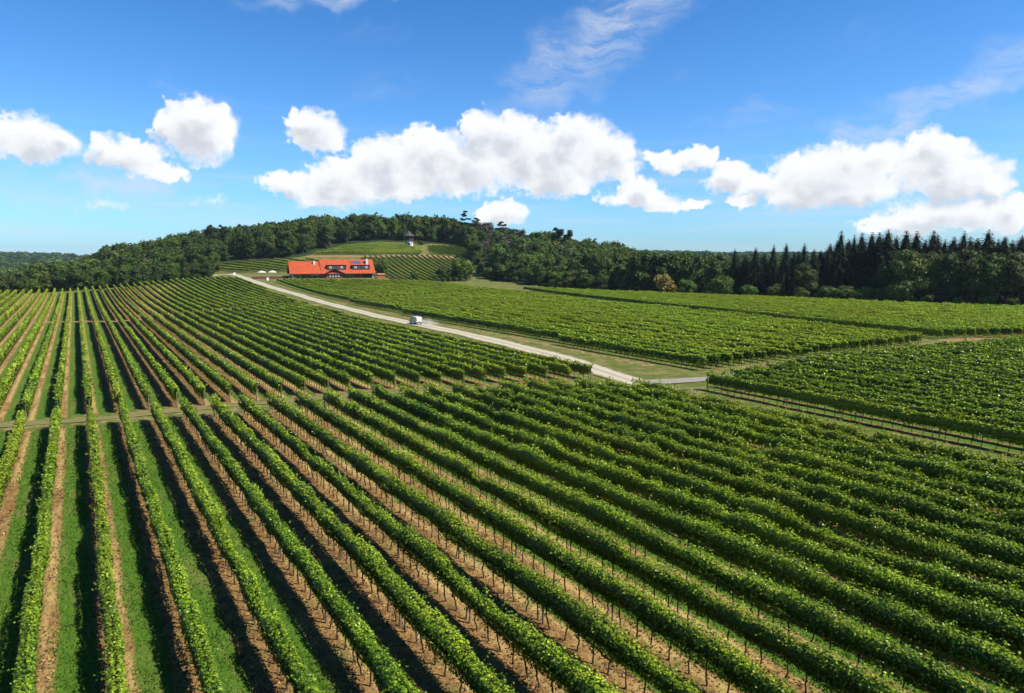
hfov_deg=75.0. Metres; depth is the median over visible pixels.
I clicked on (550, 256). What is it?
broadleaf tree
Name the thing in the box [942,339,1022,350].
vine row
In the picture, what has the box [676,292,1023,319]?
vine row
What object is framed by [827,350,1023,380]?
vine row
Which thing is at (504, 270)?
bush
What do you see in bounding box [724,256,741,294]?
spruce
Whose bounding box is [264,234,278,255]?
broadleaf tree
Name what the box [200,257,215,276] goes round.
broadleaf tree
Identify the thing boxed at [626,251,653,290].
broadleaf tree
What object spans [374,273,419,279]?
picket fence
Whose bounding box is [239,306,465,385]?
vine row
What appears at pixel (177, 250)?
broadleaf tree
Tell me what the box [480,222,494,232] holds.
broadleaf tree
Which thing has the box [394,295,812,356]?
vine row
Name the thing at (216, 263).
broadleaf tree
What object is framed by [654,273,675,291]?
bush
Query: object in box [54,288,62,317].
vine row
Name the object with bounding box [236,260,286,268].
vine row
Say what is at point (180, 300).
vine row
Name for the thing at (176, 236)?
broadleaf tree
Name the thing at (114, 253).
broadleaf tree
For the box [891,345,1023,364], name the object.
vine row
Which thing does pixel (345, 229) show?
broadleaf tree
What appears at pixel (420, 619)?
vine row
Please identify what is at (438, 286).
vine row
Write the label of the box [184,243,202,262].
broadleaf tree
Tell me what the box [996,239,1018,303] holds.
spruce
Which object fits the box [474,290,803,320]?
vine row
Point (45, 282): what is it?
broadleaf tree
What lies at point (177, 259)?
broadleaf tree
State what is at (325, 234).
broadleaf tree
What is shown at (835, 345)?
vine row
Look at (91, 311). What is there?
vine row
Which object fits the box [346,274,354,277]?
window
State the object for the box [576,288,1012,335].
vine row
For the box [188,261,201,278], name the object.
broadleaf tree
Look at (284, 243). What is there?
broadleaf tree
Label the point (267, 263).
vine row
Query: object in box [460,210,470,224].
cedar
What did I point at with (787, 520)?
vine row
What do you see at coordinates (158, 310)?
vine row
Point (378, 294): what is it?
vine row
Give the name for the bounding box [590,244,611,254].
broadleaf tree
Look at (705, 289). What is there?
spruce
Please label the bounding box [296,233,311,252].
broadleaf tree
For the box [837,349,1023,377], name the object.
vine row
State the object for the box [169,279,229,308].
vine row
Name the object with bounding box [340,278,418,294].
vine row
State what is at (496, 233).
broadleaf tree
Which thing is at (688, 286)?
bush
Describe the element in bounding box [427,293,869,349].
vine row
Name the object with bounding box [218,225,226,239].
broadleaf tree
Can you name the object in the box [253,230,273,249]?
broadleaf tree
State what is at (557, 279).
bush
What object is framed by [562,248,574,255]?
broadleaf tree
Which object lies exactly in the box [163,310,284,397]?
vine row
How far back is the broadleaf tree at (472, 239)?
440.99 m
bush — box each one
[374,259,388,272]
[410,271,418,279]
[434,265,449,280]
[449,257,476,280]
[480,267,494,278]
[497,264,514,280]
[523,270,540,284]
[548,271,566,286]
[577,273,595,286]
[617,280,631,289]
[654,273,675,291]
[677,278,697,293]
[707,274,733,293]
[739,285,758,294]
[766,282,785,295]
[792,287,809,297]
[813,285,834,298]
[831,285,855,298]
[850,286,873,299]
[870,287,888,300]
[883,280,917,301]
[920,295,934,302]
[950,297,962,303]
[975,295,998,304]
[1004,297,1020,305]
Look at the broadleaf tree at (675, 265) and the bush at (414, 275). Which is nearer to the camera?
the broadleaf tree at (675, 265)
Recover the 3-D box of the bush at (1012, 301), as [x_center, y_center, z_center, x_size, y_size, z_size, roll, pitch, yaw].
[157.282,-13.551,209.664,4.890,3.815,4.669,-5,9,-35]
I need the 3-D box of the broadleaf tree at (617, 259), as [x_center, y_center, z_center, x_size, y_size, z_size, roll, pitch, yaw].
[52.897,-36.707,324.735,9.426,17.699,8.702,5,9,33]
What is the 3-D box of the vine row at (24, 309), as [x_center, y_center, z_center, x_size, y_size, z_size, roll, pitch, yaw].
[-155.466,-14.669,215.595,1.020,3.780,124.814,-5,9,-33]
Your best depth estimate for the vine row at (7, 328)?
138.53 m
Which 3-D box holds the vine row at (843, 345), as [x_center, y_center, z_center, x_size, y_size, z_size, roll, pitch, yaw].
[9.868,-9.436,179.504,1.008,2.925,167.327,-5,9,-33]
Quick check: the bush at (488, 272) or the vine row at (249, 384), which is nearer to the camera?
the vine row at (249, 384)
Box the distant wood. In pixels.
[0,249,825,267]
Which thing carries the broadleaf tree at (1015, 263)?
on the ground at (134, 402)
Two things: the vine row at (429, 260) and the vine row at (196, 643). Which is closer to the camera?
the vine row at (196, 643)
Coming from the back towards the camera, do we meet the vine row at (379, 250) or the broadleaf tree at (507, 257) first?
the vine row at (379, 250)
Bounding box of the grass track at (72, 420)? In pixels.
[0,382,621,426]
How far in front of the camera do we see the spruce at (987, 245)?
227.34 m
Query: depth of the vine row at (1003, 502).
48.18 m
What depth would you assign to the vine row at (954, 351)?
98.25 m
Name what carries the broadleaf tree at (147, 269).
on the ground at (134, 402)
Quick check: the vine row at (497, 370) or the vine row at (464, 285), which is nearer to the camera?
the vine row at (497, 370)
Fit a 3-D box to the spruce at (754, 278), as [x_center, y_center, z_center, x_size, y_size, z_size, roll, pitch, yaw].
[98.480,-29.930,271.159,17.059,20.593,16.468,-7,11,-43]
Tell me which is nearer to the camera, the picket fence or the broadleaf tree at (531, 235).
the picket fence
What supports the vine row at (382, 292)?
on the ground at (134, 402)
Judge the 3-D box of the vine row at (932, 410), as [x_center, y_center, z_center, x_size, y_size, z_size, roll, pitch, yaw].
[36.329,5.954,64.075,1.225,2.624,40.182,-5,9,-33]
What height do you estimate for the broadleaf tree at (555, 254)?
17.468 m
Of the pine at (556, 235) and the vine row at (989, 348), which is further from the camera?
the pine at (556, 235)
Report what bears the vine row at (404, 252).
on the ground at (134, 402)
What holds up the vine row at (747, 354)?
on the ground at (134, 402)
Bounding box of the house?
[287,259,375,278]
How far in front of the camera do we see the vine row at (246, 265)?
386.87 m
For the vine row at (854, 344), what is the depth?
134.17 m
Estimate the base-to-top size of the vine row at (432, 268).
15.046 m
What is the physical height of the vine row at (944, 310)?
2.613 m
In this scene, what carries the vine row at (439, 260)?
on the ground at (134, 402)
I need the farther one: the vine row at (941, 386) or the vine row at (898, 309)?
the vine row at (898, 309)
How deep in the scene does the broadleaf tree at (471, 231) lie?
483.01 m
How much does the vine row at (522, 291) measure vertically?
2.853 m
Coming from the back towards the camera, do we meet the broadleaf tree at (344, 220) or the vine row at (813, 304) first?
the broadleaf tree at (344, 220)
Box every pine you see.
[550,227,563,243]
[560,230,574,242]
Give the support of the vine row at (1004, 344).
on the ground at (134, 402)
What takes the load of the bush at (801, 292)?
on the ground at (134, 402)
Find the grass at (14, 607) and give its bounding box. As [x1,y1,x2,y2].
[0,409,1023,692]
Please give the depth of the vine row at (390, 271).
371.26 m
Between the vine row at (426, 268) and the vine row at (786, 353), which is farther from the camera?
the vine row at (426, 268)
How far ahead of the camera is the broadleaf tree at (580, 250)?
381.76 m
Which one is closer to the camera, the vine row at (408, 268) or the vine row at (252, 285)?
the vine row at (252, 285)
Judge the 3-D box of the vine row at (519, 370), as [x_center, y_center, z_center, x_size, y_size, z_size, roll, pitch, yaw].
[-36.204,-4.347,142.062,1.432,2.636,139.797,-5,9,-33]
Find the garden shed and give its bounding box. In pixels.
[377,273,384,278]
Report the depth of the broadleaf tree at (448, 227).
500.68 m
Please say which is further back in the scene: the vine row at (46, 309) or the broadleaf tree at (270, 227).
the broadleaf tree at (270, 227)
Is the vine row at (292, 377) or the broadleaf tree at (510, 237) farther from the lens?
the broadleaf tree at (510, 237)
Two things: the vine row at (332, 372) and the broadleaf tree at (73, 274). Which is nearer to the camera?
the vine row at (332, 372)
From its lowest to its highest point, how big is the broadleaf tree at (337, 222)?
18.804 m
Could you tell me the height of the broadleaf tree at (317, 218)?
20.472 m
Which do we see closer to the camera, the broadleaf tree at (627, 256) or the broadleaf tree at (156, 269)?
the broadleaf tree at (156, 269)
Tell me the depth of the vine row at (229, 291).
252.68 m
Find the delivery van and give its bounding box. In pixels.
[409,316,422,323]
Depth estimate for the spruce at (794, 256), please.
269.02 m
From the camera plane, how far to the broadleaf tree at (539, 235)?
495.31 m
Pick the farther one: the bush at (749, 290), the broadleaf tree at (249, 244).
the broadleaf tree at (249, 244)
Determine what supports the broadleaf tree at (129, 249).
on the ground at (134, 402)
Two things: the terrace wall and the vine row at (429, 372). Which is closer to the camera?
the vine row at (429, 372)
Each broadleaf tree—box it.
[0,272,10,292]
[7,275,29,293]
[12,271,28,293]
[25,262,51,293]
[27,268,42,291]
[38,271,54,291]
[46,274,56,291]
[51,261,68,274]
[52,268,67,290]
[60,265,83,290]
[77,262,93,288]
[78,258,103,289]
[89,266,111,288]
[90,248,112,260]
[94,270,109,288]
[98,246,118,258]
[99,259,113,287]
[102,266,117,287]
[106,268,119,285]
[112,245,120,254]
[112,251,132,263]
[114,253,142,272]
[115,264,129,286]
[116,242,127,253]
[123,264,133,285]
[124,243,143,257]
[127,268,147,285]
[131,245,141,256]
[138,259,152,282]
[139,240,165,257]
[142,267,151,282]
[145,247,162,259]
[149,258,164,278]
[150,265,161,282]
[153,239,166,252]
[157,253,171,279]
[162,263,178,282]
[163,236,180,247]
[163,245,175,259]
[166,263,181,281]
[167,233,179,241]
[170,246,183,255]
[170,254,182,264]
[179,237,197,246]
[180,261,190,279]
[184,242,207,266]
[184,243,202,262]
[188,229,201,238]
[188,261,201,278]
[199,262,214,277]
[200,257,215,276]
[203,245,220,259]
[204,225,214,239]
[207,239,219,252]
[208,255,221,270]
[211,226,219,238]
[211,232,223,244]
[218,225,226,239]
[219,245,229,260]
[222,227,233,242]
[224,233,231,240]
[226,237,239,257]
[228,231,245,258]
[233,225,251,235]
[241,231,256,258]
[251,226,264,231]
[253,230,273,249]
[254,236,267,256]
[262,224,275,231]
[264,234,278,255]
[272,222,292,240]
[275,230,295,256]
[277,222,295,235]
[287,235,298,253]
[292,221,301,234]
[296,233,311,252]
[298,217,319,232]
[300,224,315,249]
[308,215,320,221]
[312,228,317,246]
[314,221,327,231]
[314,229,323,246]
[318,224,333,245]
[323,218,336,237]
[326,216,341,240]
[337,220,353,242]
[342,219,353,241]
[347,213,364,240]
[359,214,377,239]
[373,218,387,237]
[382,217,392,237]
[390,217,398,239]
[395,214,409,237]
[397,226,408,238]
[405,215,425,240]
[421,217,430,240]
[430,215,444,240]
[430,228,437,240]
[439,219,454,242]
[452,222,462,244]
[460,224,477,242]
[460,231,466,246]
[464,235,477,255]
[465,226,477,245]
[468,243,473,260]
[469,241,486,257]
[470,251,479,263]
[473,256,485,273]
[476,225,490,238]
[477,229,484,237]
[478,232,489,247]
[478,239,489,258]
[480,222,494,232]
[486,243,500,258]
[486,246,490,262]
[486,246,505,274]
[489,239,508,254]
[490,229,504,238]
[490,235,513,248]
[493,262,502,279]
[501,252,513,278]
[507,235,518,243]
[508,247,520,262]
[508,263,523,281]
[512,229,525,238]
[512,238,526,244]
[514,242,527,257]
[518,254,536,278]
[522,268,530,283]
[525,240,540,253]
[529,232,535,240]
[530,263,545,284]
[531,252,543,260]
[533,230,547,239]
[536,247,546,254]
[537,240,549,248]
[538,257,552,283]
[545,249,558,258]
[545,270,551,285]
[546,253,555,259]
[547,241,564,250]
[551,263,565,286]
[554,256,564,265]
[562,240,574,245]
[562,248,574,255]
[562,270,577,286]
[564,244,581,249]
[564,250,582,261]
[564,257,581,282]
[569,263,578,286]
[575,247,587,253]
[576,269,588,288]
[578,251,605,274]
[580,242,599,248]
[586,253,601,287]
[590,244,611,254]
[594,273,608,289]
[595,257,615,288]
[600,241,615,246]
[600,251,613,284]
[612,253,627,280]
[613,264,627,286]
[616,246,637,251]
[620,251,635,261]
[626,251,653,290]
[647,253,671,291]
[666,251,680,291]
[666,255,684,291]
[676,255,706,292]
[679,250,695,257]
[701,255,710,289]
[701,257,724,293]
[708,253,730,291]
[791,263,821,292]
[875,267,899,296]
[888,248,933,289]
[916,251,945,302]
[931,251,964,301]
[948,247,995,303]
[977,252,1020,297]
[992,251,1023,299]
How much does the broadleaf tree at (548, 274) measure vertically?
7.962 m
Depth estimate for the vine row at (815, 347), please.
139.82 m
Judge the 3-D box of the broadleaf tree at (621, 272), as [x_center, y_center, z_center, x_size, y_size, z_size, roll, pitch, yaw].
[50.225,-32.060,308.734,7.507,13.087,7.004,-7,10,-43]
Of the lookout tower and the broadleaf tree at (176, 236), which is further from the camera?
the lookout tower
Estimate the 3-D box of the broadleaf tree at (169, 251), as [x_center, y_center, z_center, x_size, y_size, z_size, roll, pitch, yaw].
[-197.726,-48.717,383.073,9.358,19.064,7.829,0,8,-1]
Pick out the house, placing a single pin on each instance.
(342, 268)
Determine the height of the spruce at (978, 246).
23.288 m
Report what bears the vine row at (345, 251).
on the ground at (134, 402)
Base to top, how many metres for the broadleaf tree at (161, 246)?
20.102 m
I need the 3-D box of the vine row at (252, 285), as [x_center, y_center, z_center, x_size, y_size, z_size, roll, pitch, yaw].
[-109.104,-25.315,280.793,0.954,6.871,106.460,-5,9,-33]
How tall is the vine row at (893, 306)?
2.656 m
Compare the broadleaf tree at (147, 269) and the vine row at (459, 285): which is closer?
the vine row at (459, 285)
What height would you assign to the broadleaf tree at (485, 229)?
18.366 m
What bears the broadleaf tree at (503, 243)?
on the ground at (134, 402)
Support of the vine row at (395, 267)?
on the ground at (134, 402)
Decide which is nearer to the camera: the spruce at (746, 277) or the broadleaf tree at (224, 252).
the spruce at (746, 277)
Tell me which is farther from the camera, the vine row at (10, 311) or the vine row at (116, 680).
the vine row at (10, 311)
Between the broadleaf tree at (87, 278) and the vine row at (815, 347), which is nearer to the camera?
the vine row at (815, 347)
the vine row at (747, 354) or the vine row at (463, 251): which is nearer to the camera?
the vine row at (747, 354)
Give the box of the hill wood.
[2,211,730,294]
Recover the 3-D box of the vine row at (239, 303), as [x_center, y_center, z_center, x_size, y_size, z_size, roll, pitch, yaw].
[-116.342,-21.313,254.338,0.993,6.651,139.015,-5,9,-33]
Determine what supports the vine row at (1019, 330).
on the ground at (134, 402)
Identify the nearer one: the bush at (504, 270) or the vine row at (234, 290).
the vine row at (234, 290)
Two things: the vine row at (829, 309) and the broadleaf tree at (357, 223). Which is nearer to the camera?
the vine row at (829, 309)
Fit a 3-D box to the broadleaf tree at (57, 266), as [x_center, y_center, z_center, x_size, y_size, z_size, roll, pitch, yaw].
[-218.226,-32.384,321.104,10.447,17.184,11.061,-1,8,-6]
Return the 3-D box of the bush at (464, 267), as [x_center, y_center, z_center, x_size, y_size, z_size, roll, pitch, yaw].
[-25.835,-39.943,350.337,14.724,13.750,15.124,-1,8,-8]
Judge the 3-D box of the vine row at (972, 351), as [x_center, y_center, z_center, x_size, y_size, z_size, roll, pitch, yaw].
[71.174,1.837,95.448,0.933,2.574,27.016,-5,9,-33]
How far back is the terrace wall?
331.29 m
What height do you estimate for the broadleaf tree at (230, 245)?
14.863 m
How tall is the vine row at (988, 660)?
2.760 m
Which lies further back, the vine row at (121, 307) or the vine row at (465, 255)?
the vine row at (465, 255)
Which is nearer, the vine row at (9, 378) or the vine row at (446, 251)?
the vine row at (9, 378)
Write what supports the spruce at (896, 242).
on the ground at (134, 402)
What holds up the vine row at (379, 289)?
on the ground at (134, 402)
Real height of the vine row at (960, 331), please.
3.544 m
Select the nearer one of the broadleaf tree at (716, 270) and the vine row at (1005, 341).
the vine row at (1005, 341)
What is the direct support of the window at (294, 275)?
in the house
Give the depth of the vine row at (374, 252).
441.16 m
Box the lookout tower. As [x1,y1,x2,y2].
[403,231,413,245]
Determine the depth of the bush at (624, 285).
293.91 m
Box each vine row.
[0,289,9,299]
[0,289,16,305]
[0,289,24,314]
[0,313,17,341]
[0,314,30,366]
[0,314,43,409]
[0,315,5,326]
[0,407,29,512]
[3,405,62,692]
[4,289,32,318]
[17,289,40,321]
[17,315,56,420]
[29,288,47,318]
[42,287,55,317]
[53,313,69,407]
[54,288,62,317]
[66,288,70,317]
[77,288,81,313]
[78,314,95,406]
[84,287,93,317]
[85,404,129,692]
[91,286,105,317]
[91,313,124,404]
[99,286,117,320]
[104,313,151,409]
[106,285,128,316]
[113,284,140,318]
[114,401,230,692]
[117,313,179,407]
[120,283,151,317]
[126,283,162,317]
[128,312,206,404]
[133,282,172,314]
[139,282,183,313]
[140,312,233,401]
[145,281,193,312]
[150,400,326,692]
[151,311,258,400]
[152,280,203,311]
[157,280,212,310]
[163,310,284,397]
[164,280,221,309]
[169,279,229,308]
[173,310,308,393]
[175,278,238,307]
[179,396,426,692]
[182,278,246,306]
[184,310,331,391]
[188,278,253,305]
[193,277,261,305]
[193,309,352,389]
[199,277,269,305]
[203,308,373,387]
[205,277,276,303]
[209,392,518,692]
[210,276,283,303]
[213,307,397,387]
[216,276,290,303]
[220,264,265,271]
[220,267,249,270]
[221,275,297,302]
[222,307,423,387]
[224,262,280,270]
[228,276,287,296]
[231,306,441,385]
[235,276,266,288]
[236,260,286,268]
[237,391,630,692]
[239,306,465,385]
[248,305,486,384]
[249,260,287,266]
[256,304,505,380]
[262,259,287,264]
[263,303,527,381]
[266,389,721,692]
[271,302,547,381]
[276,278,353,299]
[279,302,571,378]
[282,278,360,298]
[286,257,310,260]
[286,302,593,379]
[288,278,366,297]
[293,300,343,313]
[294,278,373,297]
[294,390,817,692]
[299,278,379,297]
[305,278,385,296]
[311,278,390,296]
[317,246,411,251]
[322,244,409,249]
[322,278,401,295]
[322,388,927,692]
[324,247,416,253]
[328,244,405,248]
[329,278,407,295]
[333,243,404,247]
[334,278,412,294]
[336,248,419,253]
[337,243,397,246]
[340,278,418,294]
[342,242,389,245]
[346,278,423,293]
[346,384,1023,692]
[347,248,421,252]
[349,297,732,367]
[357,297,743,365]
[359,249,420,253]
[364,255,396,278]
[364,297,754,363]
[369,254,403,278]
[370,250,419,253]
[371,297,766,362]
[371,381,1023,692]
[374,255,411,279]
[375,278,447,292]
[377,297,776,361]
[380,255,419,279]
[382,296,791,359]
[385,254,427,280]
[388,251,420,253]
[388,279,457,292]
[389,296,801,357]
[390,254,434,280]
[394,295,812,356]
[395,254,440,280]
[398,381,1023,663]
[400,294,818,355]
[401,255,445,280]
[401,307,719,368]
[405,294,831,355]
[406,254,451,279]
[408,280,470,290]
[410,254,456,279]
[412,294,840,352]
[415,254,462,279]
[416,294,847,350]
[419,280,479,289]
[421,254,467,280]
[423,381,1023,622]
[424,294,860,351]
[426,254,470,277]
[427,280,483,289]
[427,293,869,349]
[428,245,459,255]
[428,246,451,256]
[432,244,467,256]
[432,255,470,275]
[432,293,875,348]
[434,280,488,289]
[437,244,466,253]
[437,292,887,347]
[442,244,465,252]
[442,292,894,347]
[444,281,492,288]
[447,292,904,346]
[450,378,1023,594]
[452,291,910,345]
[456,291,918,343]
[462,290,921,342]
[466,290,837,325]
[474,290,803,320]
[474,383,1023,569]
[475,290,772,317]
[481,290,744,313]
[484,289,688,307]
[488,288,595,299]
[494,288,567,296]
[497,379,1023,547]
[498,288,542,293]
[522,375,1023,531]
[523,285,942,336]
[532,286,954,336]
[540,286,966,337]
[547,375,1023,515]
[548,286,976,337]
[557,287,989,335]
[558,332,707,370]
[568,288,999,336]
[575,376,1023,500]
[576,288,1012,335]
[585,288,1023,334]
[596,289,1023,330]
[602,376,1023,484]
[606,289,1022,326]
[617,289,1023,324]
[628,290,1023,323]
[631,377,1023,472]
[639,290,1022,322]
[651,291,1023,321]
[662,292,1023,320]
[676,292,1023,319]
[690,293,1021,318]
[701,293,1023,317]
[705,371,1023,454]
[713,293,1023,317]
[722,370,1023,445]
[727,294,1023,315]
[730,367,1023,422]
[744,365,1023,418]
[745,294,1020,314]
[753,365,1023,412]
[757,295,1020,313]
[766,361,1023,405]
[773,295,1023,313]
[776,360,1023,402]
[784,359,1023,397]
[785,296,1023,312]
[796,357,1023,393]
[804,354,1023,387]
[805,297,1022,311]
[816,352,1023,383]
[824,297,1020,310]
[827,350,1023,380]
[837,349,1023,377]
[848,298,1023,310]
[849,349,1023,374]
[861,348,1023,372]
[870,347,1023,368]
[875,299,1021,309]
[885,346,1023,364]
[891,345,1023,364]
[905,300,1023,309]
[906,344,1023,361]
[912,343,1023,358]
[924,302,1023,309]
[924,343,1023,356]
[934,341,1022,353]
[942,301,1023,308]
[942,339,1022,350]
[954,339,1023,349]
[961,303,1022,307]
[964,338,1023,347]
[977,339,1023,346]
[982,303,1023,306]
[983,337,1022,343]
[992,336,1023,342]
[1003,336,1023,340]
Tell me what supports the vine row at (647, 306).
on the ground at (134, 402)
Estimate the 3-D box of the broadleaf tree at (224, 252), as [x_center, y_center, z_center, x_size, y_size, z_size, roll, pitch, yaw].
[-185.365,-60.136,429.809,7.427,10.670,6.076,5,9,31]
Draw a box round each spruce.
[609,264,618,289]
[692,254,711,293]
[723,248,743,293]
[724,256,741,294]
[731,256,745,294]
[734,254,765,295]
[737,247,768,294]
[740,257,748,284]
[758,255,768,294]
[760,248,779,295]
[771,243,794,296]
[786,252,800,296]
[788,243,815,297]
[789,252,796,292]
[807,249,823,297]
[809,250,822,296]
[812,247,832,298]
[818,243,833,297]
[822,240,838,273]
[823,232,856,298]
[832,239,852,268]
[846,235,864,299]
[847,233,871,300]
[848,232,883,300]
[858,229,901,301]
[874,232,882,257]
[879,231,919,301]
[892,237,901,250]
[898,231,935,302]
[908,230,952,302]
[912,235,941,302]
[920,239,952,302]
[941,237,964,303]
[945,231,978,302]
[948,237,974,302]
[950,238,997,303]
[970,229,1004,304]
[973,236,1020,303]
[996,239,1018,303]
[998,235,1023,304]
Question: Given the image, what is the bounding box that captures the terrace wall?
[251,276,281,278]
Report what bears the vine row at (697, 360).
on the ground at (134, 402)
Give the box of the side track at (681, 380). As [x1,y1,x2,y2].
[640,340,990,383]
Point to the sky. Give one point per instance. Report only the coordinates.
(672, 125)
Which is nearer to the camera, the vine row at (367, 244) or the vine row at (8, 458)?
the vine row at (8, 458)
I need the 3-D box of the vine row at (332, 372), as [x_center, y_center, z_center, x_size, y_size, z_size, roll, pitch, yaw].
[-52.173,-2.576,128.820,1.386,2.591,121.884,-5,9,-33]
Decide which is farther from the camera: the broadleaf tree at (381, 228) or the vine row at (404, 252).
the broadleaf tree at (381, 228)
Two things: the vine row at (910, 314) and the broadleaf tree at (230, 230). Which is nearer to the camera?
the vine row at (910, 314)
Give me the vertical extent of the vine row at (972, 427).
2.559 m
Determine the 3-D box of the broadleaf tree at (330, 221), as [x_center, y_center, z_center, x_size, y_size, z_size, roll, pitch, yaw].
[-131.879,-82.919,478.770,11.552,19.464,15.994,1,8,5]
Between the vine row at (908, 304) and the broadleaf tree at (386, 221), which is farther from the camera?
the broadleaf tree at (386, 221)
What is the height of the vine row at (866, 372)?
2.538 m
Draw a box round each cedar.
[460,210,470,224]
[470,217,480,229]
[496,221,509,237]
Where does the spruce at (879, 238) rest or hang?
on the ground at (134, 402)
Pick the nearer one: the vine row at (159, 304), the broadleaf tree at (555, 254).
the vine row at (159, 304)
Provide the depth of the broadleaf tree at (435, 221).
508.32 m
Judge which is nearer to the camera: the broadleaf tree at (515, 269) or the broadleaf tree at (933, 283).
the broadleaf tree at (933, 283)
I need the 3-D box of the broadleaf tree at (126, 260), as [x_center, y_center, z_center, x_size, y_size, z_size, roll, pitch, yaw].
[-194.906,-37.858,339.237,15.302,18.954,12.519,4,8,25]
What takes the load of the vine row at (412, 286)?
on the ground at (134, 402)
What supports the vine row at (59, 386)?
on the ground at (134, 402)
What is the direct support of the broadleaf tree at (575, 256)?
on the ground at (134, 402)
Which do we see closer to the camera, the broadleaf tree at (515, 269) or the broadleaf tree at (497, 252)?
the broadleaf tree at (515, 269)
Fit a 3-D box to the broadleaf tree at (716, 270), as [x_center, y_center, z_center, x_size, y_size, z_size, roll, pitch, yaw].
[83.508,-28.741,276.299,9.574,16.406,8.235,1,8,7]
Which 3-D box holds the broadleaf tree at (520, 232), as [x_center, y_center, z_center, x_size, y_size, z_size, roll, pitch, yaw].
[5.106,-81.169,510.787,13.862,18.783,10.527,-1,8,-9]
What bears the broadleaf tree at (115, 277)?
on the ground at (134, 402)
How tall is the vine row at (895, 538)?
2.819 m
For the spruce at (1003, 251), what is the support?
on the ground at (134, 402)
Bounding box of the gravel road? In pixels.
[213,274,684,388]
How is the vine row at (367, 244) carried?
on the ground at (134, 402)
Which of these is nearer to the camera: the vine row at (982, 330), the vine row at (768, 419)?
the vine row at (768, 419)
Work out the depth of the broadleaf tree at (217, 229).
486.98 m
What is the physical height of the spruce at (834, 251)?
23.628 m
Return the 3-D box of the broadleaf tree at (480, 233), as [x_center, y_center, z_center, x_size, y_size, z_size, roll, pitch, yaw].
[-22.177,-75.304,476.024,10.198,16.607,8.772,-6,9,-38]
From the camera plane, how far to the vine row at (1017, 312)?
190.37 m
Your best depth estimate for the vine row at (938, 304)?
196.31 m
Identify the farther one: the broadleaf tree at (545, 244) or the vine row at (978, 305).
the broadleaf tree at (545, 244)
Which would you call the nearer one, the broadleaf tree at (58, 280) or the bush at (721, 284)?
the bush at (721, 284)
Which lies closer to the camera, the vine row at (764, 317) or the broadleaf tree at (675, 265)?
the vine row at (764, 317)
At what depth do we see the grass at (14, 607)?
32.53 m
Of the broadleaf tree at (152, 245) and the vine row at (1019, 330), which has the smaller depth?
the vine row at (1019, 330)
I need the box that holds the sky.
[0,0,1023,255]
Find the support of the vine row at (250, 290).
on the ground at (134, 402)
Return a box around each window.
[293,274,302,277]
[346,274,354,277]
[363,274,370,277]
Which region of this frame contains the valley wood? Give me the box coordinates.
[0,238,809,289]
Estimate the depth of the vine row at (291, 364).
98.38 m
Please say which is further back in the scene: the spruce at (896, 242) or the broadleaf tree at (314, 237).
the broadleaf tree at (314, 237)
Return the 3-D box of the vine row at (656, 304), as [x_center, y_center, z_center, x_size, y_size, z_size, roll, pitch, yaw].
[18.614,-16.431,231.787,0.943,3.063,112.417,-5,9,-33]
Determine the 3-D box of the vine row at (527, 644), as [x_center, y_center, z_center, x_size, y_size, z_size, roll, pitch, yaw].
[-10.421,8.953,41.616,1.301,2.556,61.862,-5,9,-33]
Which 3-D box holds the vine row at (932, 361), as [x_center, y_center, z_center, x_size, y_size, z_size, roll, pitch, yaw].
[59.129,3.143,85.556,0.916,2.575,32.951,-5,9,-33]
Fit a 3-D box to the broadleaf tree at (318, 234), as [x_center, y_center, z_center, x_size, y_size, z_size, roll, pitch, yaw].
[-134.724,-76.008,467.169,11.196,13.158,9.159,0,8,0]
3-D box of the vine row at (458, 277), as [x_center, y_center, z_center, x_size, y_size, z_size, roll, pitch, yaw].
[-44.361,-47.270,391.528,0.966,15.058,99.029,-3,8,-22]
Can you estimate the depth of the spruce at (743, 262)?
281.06 m
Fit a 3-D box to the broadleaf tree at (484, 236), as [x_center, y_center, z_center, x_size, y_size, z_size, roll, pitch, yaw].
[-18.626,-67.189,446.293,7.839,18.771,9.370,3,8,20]
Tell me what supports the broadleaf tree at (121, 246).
on the ground at (134, 402)
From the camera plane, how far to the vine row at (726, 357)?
129.49 m
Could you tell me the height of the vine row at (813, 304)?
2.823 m
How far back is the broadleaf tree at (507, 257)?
360.94 m
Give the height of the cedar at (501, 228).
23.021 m
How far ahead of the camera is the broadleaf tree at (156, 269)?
311.87 m
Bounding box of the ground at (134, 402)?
[0,236,1023,692]
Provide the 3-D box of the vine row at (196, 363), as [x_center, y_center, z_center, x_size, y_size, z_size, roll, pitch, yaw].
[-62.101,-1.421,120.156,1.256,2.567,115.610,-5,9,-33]
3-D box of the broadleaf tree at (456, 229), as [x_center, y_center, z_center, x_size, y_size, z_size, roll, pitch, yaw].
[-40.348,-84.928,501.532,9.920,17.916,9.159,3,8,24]
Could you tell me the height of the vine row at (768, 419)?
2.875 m
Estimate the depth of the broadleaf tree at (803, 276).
248.47 m
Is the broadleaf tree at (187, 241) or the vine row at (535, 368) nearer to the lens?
the vine row at (535, 368)
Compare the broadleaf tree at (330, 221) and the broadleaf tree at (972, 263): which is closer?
the broadleaf tree at (972, 263)
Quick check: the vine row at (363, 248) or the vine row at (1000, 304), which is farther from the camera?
the vine row at (363, 248)
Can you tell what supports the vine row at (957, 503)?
on the ground at (134, 402)
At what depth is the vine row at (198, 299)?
233.29 m
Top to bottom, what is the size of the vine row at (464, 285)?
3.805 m
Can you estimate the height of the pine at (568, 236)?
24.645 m
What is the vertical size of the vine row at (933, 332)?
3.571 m
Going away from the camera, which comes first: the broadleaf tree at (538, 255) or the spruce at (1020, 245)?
the spruce at (1020, 245)
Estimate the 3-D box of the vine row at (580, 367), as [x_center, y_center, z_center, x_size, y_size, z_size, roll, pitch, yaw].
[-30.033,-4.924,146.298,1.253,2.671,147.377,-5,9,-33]

